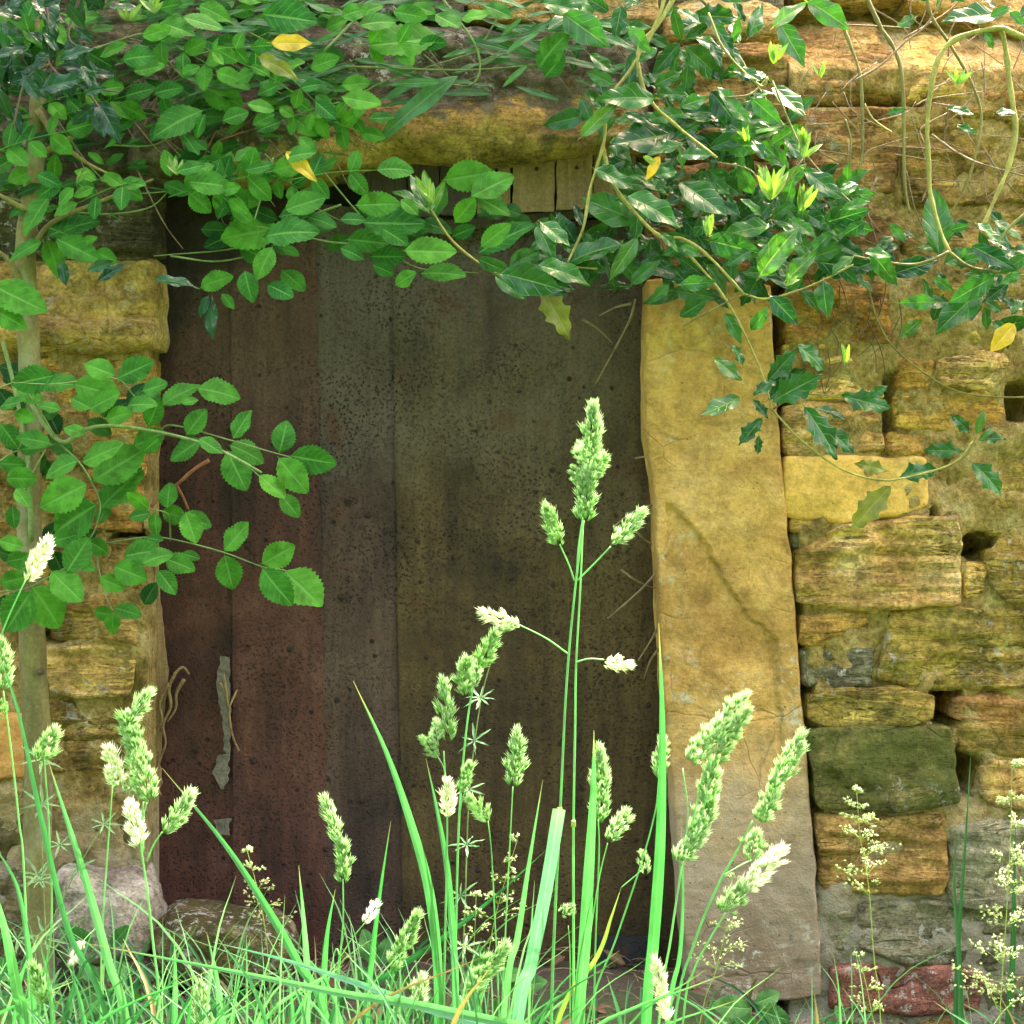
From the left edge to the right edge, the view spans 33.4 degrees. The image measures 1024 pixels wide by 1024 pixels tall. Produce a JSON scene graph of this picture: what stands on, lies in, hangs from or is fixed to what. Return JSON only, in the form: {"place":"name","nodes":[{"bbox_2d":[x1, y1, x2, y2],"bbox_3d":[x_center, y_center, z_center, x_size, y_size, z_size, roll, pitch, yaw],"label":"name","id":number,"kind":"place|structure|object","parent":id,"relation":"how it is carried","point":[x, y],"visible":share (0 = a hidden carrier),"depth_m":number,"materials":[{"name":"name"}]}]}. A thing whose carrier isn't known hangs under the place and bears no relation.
{"place":"outdoors","nodes":[
{"label":"outdoors","id":0,"kind":"place"},
{"bbox_2d":[0,636,30,1023],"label":"cocksfoot grass","id":1,"kind":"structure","parent":0,"point":[4,651],"depth_m":1.89,"materials":[{"name":"plant"}]},
{"bbox_2d":[25,958,54,1023],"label":"cocksfoot grass","id":2,"kind":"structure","parent":0,"point":[37,982],"depth_m":1.81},
{"bbox_2d":[32,722,65,1018],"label":"cocksfoot grass","id":3,"kind":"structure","parent":0,"point":[55,737],"depth_m":1.87,"materials":[{"name":"plant"}]},
{"bbox_2d":[67,929,104,1023],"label":"cocksfoot grass","id":4,"kind":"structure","parent":0,"point":[71,962],"depth_m":1.97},
{"bbox_2d":[100,760,119,1023],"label":"cocksfoot grass","id":5,"kind":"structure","parent":0,"point":[114,784],"depth_m":1.93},
{"bbox_2d":[100,684,199,1023],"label":"cocksfoot grass","id":6,"kind":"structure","parent":0,"point":[130,734],"depth_m":1.89,"materials":[{"name":"plant"}]},
{"bbox_2d":[187,974,209,1023],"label":"cocksfoot grass","id":7,"kind":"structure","parent":0,"point":[200,986],"depth_m":1.86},
{"bbox_2d":[241,845,295,1021],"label":"meadow grass","id":8,"kind":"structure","parent":0,"point":[248,848],"depth_m":2.14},
{"bbox_2d":[318,792,354,1023],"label":"cocksfoot grass","id":9,"kind":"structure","parent":0,"point":[341,845],"depth_m":1.97,"materials":[{"name":"plant"}]},
{"bbox_2d":[0,959,789,1023],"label":"ground","id":10,"kind":"structure","parent":0,"point":[622,982],"depth_m":2.94,"materials":[{"name":"plant"}]},
{"bbox_2d":[0,904,28,1023],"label":"grass blade","id":11,"kind":"object","parent":10,"relation":"on","point":[19,999],"depth_m":1.78,"materials":[{"name":"plant"}]},
{"bbox_2d":[0,854,36,1023],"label":"grass blade","id":12,"kind":"object","parent":10,"relation":"on","point":[27,948],"depth_m":1.88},
{"bbox_2d":[0,956,43,1023],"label":"nettle plant","id":13,"kind":"object","parent":10,"relation":"on","point":[6,995],"visible":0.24,"depth_m":2.42,"materials":[{"name":"green plant"}]},
{"bbox_2d":[0,535,54,637],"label":"cocksfoot grass","id":14,"kind":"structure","parent":10,"relation":"on","point":[45,547],"depth_m":1.90,"materials":[{"name":"plant"}]},
{"bbox_2d":[18,745,71,1005],"bbox_3d":[-0.615,0.621,2.250,0.070,0.628,0.059,0,0,0],"label":"cleavers plant","id":15,"kind":"object","parent":10,"relation":"on","point":[45,938],"visible":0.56,"depth_m":2.25,"materials":[{"name":"green plant"}]},
{"bbox_2d":[0,658,111,1023],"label":"grass blade","id":16,"kind":"object","parent":10,"relation":"on","point":[76,948],"depth_m":1.84,"materials":[{"name":"plant"}]},
{"bbox_2d":[0,812,123,1023],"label":"cleavers plant","id":17,"kind":"object","parent":10,"relation":"on","point":[72,876],"visible":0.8,"depth_m":2.20,"materials":[{"name":"green plant"}]},
{"bbox_2d":[0,0,153,1000],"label":"sapling","id":18,"kind":"object","parent":10,"relation":"on","point":[36,718],"visible":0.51,"depth_m":2.88,"materials":[{"name":"brown plant"}]},
{"bbox_2d":[0,341,336,633],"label":"rose bush","id":19,"kind":"object","parent":18,"relation":"attached to","point":[118,472],"visible":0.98,"depth_m":2.79,"materials":[{"name":"green plant"}]},
{"bbox_2d":[0,0,169,976],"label":"stone wall","id":20,"kind":"structure","parent":10,"relation":"on","point":[98,673],"depth_m":3.00,"materials":[{"name":"stone"}]},
{"bbox_2d":[48,761,129,1023],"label":"grass blade","id":21,"kind":"object","parent":10,"relation":"on","point":[102,941],"depth_m":1.86,"materials":[{"name":"plant"}]},
{"bbox_2d":[59,925,144,1023],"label":"nettle plant","id":22,"kind":"object","parent":10,"relation":"on","point":[121,932],"visible":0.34,"depth_m":2.50,"materials":[{"name":"green plant"}]},
{"bbox_2d":[80,951,170,1007],"bbox_3d":[-0.664,0.820,2.938,0.152,0.130,0.151,0,0,0],"label":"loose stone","id":23,"kind":"object","parent":10,"relation":"on","point":[148,960],"visible":0.12,"depth_m":2.88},
{"bbox_2d":[53,862,167,965],"bbox_3d":[-0.708,0.698,2.986,0.208,0.167,0.218,0,0,0],"label":"loose stone","id":24,"kind":"object","parent":23,"relation":"on","point":[128,882],"visible":0.58,"depth_m":2.90,"materials":[{"name":"stone"}]},
{"bbox_2d":[171,937,177,1023],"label":"grass blade","id":25,"kind":"object","parent":10,"relation":"on","point":[174,1006],"depth_m":1.97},
{"bbox_2d":[207,935,222,1023],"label":"grass blade","id":26,"kind":"object","parent":10,"relation":"on","point":[217,982],"depth_m":1.98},
{"bbox_2d":[151,898,299,987],"bbox_3d":[-0.499,0.756,2.979,0.255,0.141,0.230,0,0,0],"label":"loose stone","id":27,"kind":"object","parent":10,"relation":"on","point":[206,914],"visible":0.59,"depth_m":2.89,"materials":[{"name":"stone"}]},
{"bbox_2d":[162,768,328,1023],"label":"grass blade","id":28,"kind":"object","parent":10,"relation":"on","point":[305,974],"depth_m":1.93,"materials":[{"name":"plant"}]},
{"bbox_2d":[244,962,303,1023],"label":"cleavers plant","id":29,"kind":"object","parent":10,"relation":"on","point":[276,996],"visible":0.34,"depth_m":2.20,"materials":[{"name":"green plant"}]},
{"bbox_2d":[299,871,309,1023],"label":"grass blade","id":30,"kind":"object","parent":10,"relation":"on","point":[306,959],"depth_m":1.98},
{"bbox_2d":[91,944,529,1023],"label":"grass blade","id":31,"kind":"object","parent":10,"relation":"on","point":[446,1010],"depth_m":1.78,"materials":[{"name":"plant"}]},
{"bbox_2d":[321,893,334,1023],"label":"grass blade","id":32,"kind":"object","parent":10,"relation":"on","point":[325,955],"depth_m":2.03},
{"bbox_2d":[214,942,484,1023],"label":"grass blade","id":33,"kind":"object","parent":10,"relation":"on","point":[360,984],"depth_m":1.81,"materials":[{"name":"plant"}]},
{"bbox_2d":[321,898,381,1023],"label":"cocksfoot grass","id":34,"kind":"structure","parent":10,"relation":"on","point":[371,907],"depth_m":1.98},
{"bbox_2d":[364,822,390,1023],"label":"grass blade","id":35,"kind":"object","parent":10,"relation":"on","point":[372,952],"depth_m":2.02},
{"bbox_2d":[354,928,409,1023],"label":"nettle plant","id":36,"kind":"object","parent":10,"relation":"on","point":[384,946],"visible":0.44,"depth_m":2.50,"materials":[{"name":"green plant"}]},
{"bbox_2d":[353,681,442,1023],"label":"grass blade","id":37,"kind":"object","parent":10,"relation":"on","point":[431,908],"depth_m":1.96,"materials":[{"name":"plant"}]},
{"bbox_2d":[49,949,783,1023],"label":"leaf litter","id":38,"kind":"object","parent":10,"relation":"on","point":[600,1007],"visible":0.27,"depth_m":2.96,"materials":[{"name":"plant"}]},
{"bbox_2d":[407,971,430,1023],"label":"cocksfoot grass","id":39,"kind":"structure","parent":10,"relation":"on","point":[421,993],"depth_m":1.85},
{"bbox_2d":[417,674,458,1023],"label":"cocksfoot grass","id":40,"kind":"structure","parent":10,"relation":"on","point":[444,688],"depth_m":1.96,"materials":[{"name":"plant"}]},
{"bbox_2d":[426,760,458,1007],"bbox_3d":[-0.075,0.611,1.997,0.016,0.655,0.072,0,0,29],"label":"grass blade","id":41,"kind":"object","parent":10,"relation":"on","point":[451,914],"depth_m":1.99,"materials":[{"name":"plant"}]},
{"bbox_2d":[339,850,545,1013],"bbox_3d":[-0.118,0.681,2.134,0.324,0.528,0.013,0,0,11],"label":"grass blade","id":42,"kind":"object","parent":10,"relation":"on","point":[409,960],"depth_m":2.13,"materials":[{"name":"plant"}]},
{"bbox_2d":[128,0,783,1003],"bbox_3d":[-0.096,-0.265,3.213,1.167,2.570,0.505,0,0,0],"label":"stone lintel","id":43,"kind":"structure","parent":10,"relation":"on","point":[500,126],"depth_m":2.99,"materials":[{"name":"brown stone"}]},
{"bbox_2d":[0,0,645,330],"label":"rose bush","id":44,"kind":"object","parent":43,"relation":"attached to","point":[388,220],"visible":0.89,"depth_m":2.85,"materials":[{"name":"green plant"}]},
{"bbox_2d":[0,0,217,339],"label":"holly bush","id":45,"kind":"object","parent":44,"relation":"attached to","point":[35,79],"visible":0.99,"depth_m":2.78,"materials":[{"name":"green plant"}]},
{"bbox_2d":[254,53,297,79],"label":"yellow leaf","id":46,"kind":"object","parent":44,"relation":"attached to","point":[274,64],"visible":1,"depth_m":2.79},
{"bbox_2d":[266,34,311,50],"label":"yellow leaf","id":47,"kind":"object","parent":44,"relation":"attached to","point":[291,42],"visible":1,"depth_m":2.79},
{"bbox_2d":[283,149,316,181],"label":"yellow leaf","id":48,"kind":"object","parent":44,"relation":"hanging from","point":[303,168],"visible":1,"depth_m":2.79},
{"bbox_2d":[156,155,681,969],"bbox_3d":[-0.182,0.131,3.103,1.031,1.658,0.134,0,0,0],"label":"wooden door","id":49,"kind":"structure","parent":43,"relation":"attached to","point":[440,421],"depth_m":3.10,"materials":[{"name":"brown wood"}]},
{"bbox_2d":[156,666,189,793],"bbox_3d":[-0.616,0.393,3.074,0.071,0.231,0.015,0,0,0],"label":"root","id":50,"kind":"object","parent":49,"relation":"attached to","point":[167,688],"visible":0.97,"depth_m":3.07,"materials":[{"name":"plant"}]},
{"bbox_2d":[219,674,239,750],"bbox_3d":[-0.509,0.362,3.075,0.037,0.140,0.012,0,0,-29],"label":"root","id":51,"kind":"object","parent":49,"relation":"attached to","point":[224,689],"visible":1,"depth_m":3.07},
{"bbox_2d":[581,298,636,383],"bbox_3d":[0.174,-0.306,3.059,0.100,0.152,0.024,0,0,0],"label":"dry twig","id":52,"kind":"object","parent":49,"relation":"attached to","point":[626,326],"visible":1,"depth_m":3.06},
{"bbox_2d":[607,569,654,618],"bbox_3d":[0.217,0.147,3.059,0.093,0.091,0.024,0,0,0],"label":"dry twig","id":53,"kind":"object","parent":49,"relation":"on","point":[640,589],"visible":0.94,"depth_m":3.06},
{"bbox_2d":[439,663,495,1023],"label":"cleavers plant","id":54,"kind":"object","parent":10,"relation":"on","point":[479,699],"visible":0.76,"depth_m":2.20,"materials":[{"name":"green plant"}]},
{"bbox_2d":[462,944,547,1017],"bbox_3d":[-0.018,0.766,2.494,0.141,0.278,0.050,0,0,0],"label":"nettle plant","id":55,"kind":"object","parent":10,"relation":"on","point":[540,982],"visible":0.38,"depth_m":2.48,"materials":[{"name":"green plant"}]},
{"bbox_2d":[24,947,1016,1023],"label":"twig litter","id":56,"kind":"object","parent":10,"relation":"on","point":[348,964],"visible":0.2,"depth_m":2.96,"materials":[{"name":"wood"}]},
{"bbox_2d":[500,781,542,1017],"bbox_3d":[-0.002,0.630,2.053,0.100,0.626,0.009,0,0,37],"label":"grass blade","id":57,"kind":"object","parent":10,"relation":"on","point":[510,961],"depth_m":2.04,"materials":[{"name":"plant"}]},
{"bbox_2d":[512,809,564,1021],"bbox_3d":[0.011,0.632,1.891,0.113,0.618,0.014,0,0,36],"label":"grass blade","id":58,"kind":"object","parent":10,"relation":"on","point":[544,898],"depth_m":1.88,"materials":[{"name":"plant"}]},
{"bbox_2d":[474,530,635,1022],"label":"cocksfoot grass","id":59,"kind":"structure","parent":10,"relation":"on","point":[508,623],"depth_m":2.04,"materials":[{"name":"plant"}]},
{"bbox_2d":[558,903,575,1023],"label":"cocksfoot grass","id":60,"kind":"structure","parent":10,"relation":"on","point":[572,910],"depth_m":2.02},
{"bbox_2d":[573,736,595,1023],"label":"grass blade","id":61,"kind":"object","parent":10,"relation":"on","point":[584,944],"depth_m":1.98,"materials":[{"name":"plant"}]},
{"bbox_2d":[555,889,620,1023],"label":"grass blade","id":62,"kind":"object","parent":10,"relation":"on","point":[591,965],"depth_m":2.06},
{"bbox_2d":[586,735,670,1023],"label":"cocksfoot grass","id":63,"kind":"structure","parent":10,"relation":"on","point":[655,760],"depth_m":2.08,"materials":[{"name":"plant"}]},
{"bbox_2d":[641,633,665,1023],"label":"grass blade","id":64,"kind":"object","parent":10,"relation":"on","point":[655,912],"depth_m":2.00,"materials":[{"name":"plant"}]},
{"bbox_2d":[666,829,683,1023],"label":"grass blade","id":65,"kind":"object","parent":10,"relation":"on","point":[676,970],"depth_m":2.02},
{"bbox_2d":[640,278,820,1002],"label":"stone slab","id":66,"kind":"structure","parent":10,"relation":"on","point":[724,610],"depth_m":2.99,"materials":[{"name":"stone"}]},
{"bbox_2d":[613,504,651,544],"bbox_3d":[0.219,0.024,3.059,0.078,0.077,0.024,0,0,0],"label":"dry twig","id":67,"kind":"object","parent":66,"relation":"attached to","point":[637,532],"visible":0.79,"depth_m":3.06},
{"bbox_2d":[638,627,658,678],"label":"dry twig","id":68,"kind":"object","parent":66,"relation":"attached to","point":[657,649],"visible":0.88,"depth_m":3.06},
{"bbox_2d":[682,840,790,1023],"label":"cocksfoot grass","id":69,"kind":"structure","parent":10,"relation":"on","point":[743,883],"depth_m":1.91,"materials":[{"name":"plant"}]},
{"bbox_2d":[673,727,811,1023],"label":"cocksfoot grass","id":70,"kind":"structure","parent":10,"relation":"on","point":[774,784],"depth_m":1.94,"materials":[{"name":"plant"}]},
{"bbox_2d":[712,988,790,1023],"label":"nettle plant","id":71,"kind":"object","parent":10,"relation":"on","point":[740,1010],"visible":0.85,"depth_m":2.69,"materials":[{"name":"green plant"}]},
{"bbox_2d":[645,0,1023,1023],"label":"stone wall","id":72,"kind":"structure","parent":10,"relation":"on","point":[909,608],"depth_m":2.99,"materials":[{"name":"stone"}]},
{"bbox_2d":[392,0,972,529],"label":"holly bush","id":73,"kind":"object","parent":72,"relation":"attached to","point":[636,206],"visible":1,"depth_m":2.80,"materials":[{"name":"green plant"}]},
{"bbox_2d":[700,0,783,127],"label":"bare stem","id":74,"kind":"object","parent":73,"relation":"attached to","point":[705,4],"visible":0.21,"depth_m":2.90,"materials":[{"name":"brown plant"}]},
{"bbox_2d":[843,29,863,183],"bbox_3d":[0.577,-0.700,2.900,0.043,0.298,0.007,0,0,0],"label":"bare stem","id":75,"kind":"object","parent":73,"relation":"attached to","point":[847,37],"visible":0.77,"depth_m":2.90,"materials":[{"name":"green plant"}]},
{"bbox_2d":[864,103,891,132],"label":"bare stem","id":76,"kind":"object","parent":75,"relation":"attached to","point":[878,123],"visible":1,"depth_m":2.90,"materials":[{"name":"yellow plant"}]},
{"bbox_2d":[797,0,1023,393],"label":"twig tangle","id":77,"kind":"object","parent":72,"relation":"attached to","point":[948,105],"visible":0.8,"depth_m":2.95,"materials":[{"name":"wood"}]},
{"bbox_2d":[844,119,851,161],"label":"bare stem","id":78,"kind":"object","parent":77,"relation":"hanging from","point":[849,133],"visible":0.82,"depth_m":2.92,"materials":[{"name":"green plant"}]},
{"bbox_2d":[853,0,942,81],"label":"bare stem","id":79,"kind":"object","parent":77,"relation":"attached to","point":[895,51],"visible":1,"depth_m":2.89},
{"bbox_2d":[926,0,982,215],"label":"bare stem","id":80,"kind":"object","parent":77,"relation":"attached to","point":[944,36],"visible":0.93,"depth_m":2.92,"materials":[{"name":"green plant"}]},
{"bbox_2d":[931,134,1023,176],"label":"bare stem","id":81,"kind":"object","parent":77,"relation":"attached to","point":[950,148],"visible":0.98,"depth_m":2.91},
{"bbox_2d":[853,0,1023,351],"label":"holly bush","id":82,"kind":"object","parent":72,"relation":"attached to","point":[965,302],"visible":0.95,"depth_m":2.82,"materials":[{"name":"green plant"}]},
{"bbox_2d":[865,0,910,213],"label":"bare stem","id":83,"kind":"object","parent":82,"relation":"attached to","point":[885,34],"visible":1,"depth_m":2.90,"materials":[{"name":"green plant"}]},
{"bbox_2d":[925,26,1023,250],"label":"bare stem","id":84,"kind":"object","parent":82,"relation":"attached to","point":[961,36],"visible":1,"depth_m":2.83,"materials":[{"name":"yellow plant"}]},
{"bbox_2d":[982,25,1017,222],"bbox_3d":[0.811,-0.642,2.840,0.062,0.336,0.011,0,0,0],"label":"bare stem","id":85,"kind":"object","parent":82,"relation":"attached to","point":[1007,65],"visible":0.96,"depth_m":2.84,"materials":[{"name":"yellow plant"}]},
{"bbox_2d":[867,281,1023,397],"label":"bare stem","id":86,"kind":"object","parent":72,"relation":"attached to","point":[890,343],"visible":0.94,"depth_m":2.95,"materials":[{"name":"brown plant"}]},
{"bbox_2d":[898,410,1005,496],"bbox_3d":[0.738,-0.099,2.877,0.184,0.148,0.042,0,0,0],"label":"holly sprig","id":87,"kind":"object","parent":72,"relation":"attached to","point":[987,476],"visible":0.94,"depth_m":2.87,"materials":[{"name":"green plant"}]},
{"bbox_2d":[826,1005,853,1023],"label":"nettle plant","id":88,"kind":"object","parent":10,"relation":"on","point":[832,1021],"visible":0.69,"depth_m":2.70,"materials":[{"name":"green plant"}]},
{"bbox_2d":[953,839,963,1023],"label":"grass blade","id":89,"kind":"object","parent":10,"relation":"on","point":[960,982],"depth_m":2.37,"materials":[{"name":"plant"}]},
{"bbox_2d":[953,758,970,1023],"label":"grass blade","id":90,"kind":"object","parent":10,"relation":"on","point":[955,1007],"depth_m":2.38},
{"bbox_2d":[1005,815,1015,1023],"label":"grass blade","id":91,"kind":"object","parent":10,"relation":"on","point":[1010,995],"depth_m":2.38,"materials":[{"name":"plant"}]},
{"bbox_2d":[386,905,426,1022],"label":"cocksfoot grass","id":92,"kind":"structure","parent":0,"point":[411,925],"depth_m":2.02,"materials":[{"name":"plant"}]},
{"bbox_2d":[450,625,501,934],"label":"cocksfoot grass","id":93,"kind":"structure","parent":0,"point":[467,663],"depth_m":1.99,"materials":[{"name":"plant"}]},
{"bbox_2d":[457,891,500,1008],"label":"meadow grass","id":94,"kind":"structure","parent":0,"point":[477,893],"depth_m":2.12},
{"bbox_2d":[461,790,499,1016],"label":"cocksfoot grass","id":95,"kind":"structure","parent":0,"point":[471,801],"depth_m":1.99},
{"bbox_2d":[456,938,514,1023],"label":"cocksfoot grass","id":96,"kind":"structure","parent":0,"point":[500,953],"depth_m":1.91,"materials":[{"name":"plant"}]},
{"bbox_2d":[461,832,526,1005],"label":"meadow grass","id":97,"kind":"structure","parent":0,"point":[506,860],"depth_m":2.14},
{"bbox_2d":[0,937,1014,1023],"bbox_3d":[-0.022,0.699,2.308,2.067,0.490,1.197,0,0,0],"label":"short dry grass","id":98,"kind":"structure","parent":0,"point":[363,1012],"depth_m":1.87,"materials":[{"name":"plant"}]},
{"bbox_2d":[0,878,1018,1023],"bbox_3d":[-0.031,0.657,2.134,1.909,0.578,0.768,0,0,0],"label":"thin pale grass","id":99,"kind":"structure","parent":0,"point":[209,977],"depth_m":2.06,"materials":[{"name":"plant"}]},
{"bbox_2d":[0,911,1023,1023],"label":"short grass","id":100,"kind":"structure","parent":0,"point":[291,997],"depth_m":2.00,"materials":[{"name":"plant"}]},
{"bbox_2d":[501,724,530,1004],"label":"cocksfoot grass","id":101,"kind":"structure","parent":0,"point":[518,752],"depth_m":2.06,"materials":[{"name":"plant"}]},
{"bbox_2d":[540,396,649,1023],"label":"cocksfoot grass","id":102,"kind":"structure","parent":0,"point":[590,468],"depth_m":2.02,"materials":[{"name":"plant"}]},
{"bbox_2d":[586,739,611,1023],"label":"cocksfoot grass","id":103,"kind":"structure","parent":0,"point":[599,757],"depth_m":2.05,"materials":[{"name":"plant"}]},
{"bbox_2d":[584,805,635,1023],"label":"cocksfoot grass","id":104,"kind":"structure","parent":0,"point":[620,822],"depth_m":2.00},
{"bbox_2d":[649,954,673,1023],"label":"cocksfoot grass","id":105,"kind":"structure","parent":0,"point":[665,1014],"depth_m":1.87,"materials":[{"name":"plant"}]},
{"bbox_2d":[658,689,755,1023],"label":"cocksfoot grass","id":106,"kind":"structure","parent":0,"point":[717,730],"depth_m":1.97,"materials":[{"name":"plant"}]},
{"bbox_2d":[691,870,746,1023],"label":"meadow grass","id":107,"kind":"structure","parent":0,"point":[728,875],"depth_m":2.20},
{"bbox_2d":[849,951,885,1023],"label":"meadow grass","id":108,"kind":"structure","parent":0,"point":[872,987],"depth_m":2.15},
{"bbox_2d":[835,785,900,1023],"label":"meadow grass","id":109,"kind":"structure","parent":0,"point":[863,806],"depth_m":2.15,"materials":[{"name":"plant"}]},
{"bbox_2d":[950,758,1023,1023],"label":"meadow grass","id":110,"kind":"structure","parent":0,"point":[1016,764],"depth_m":2.10,"materials":[{"name":"plant"}]}
]}

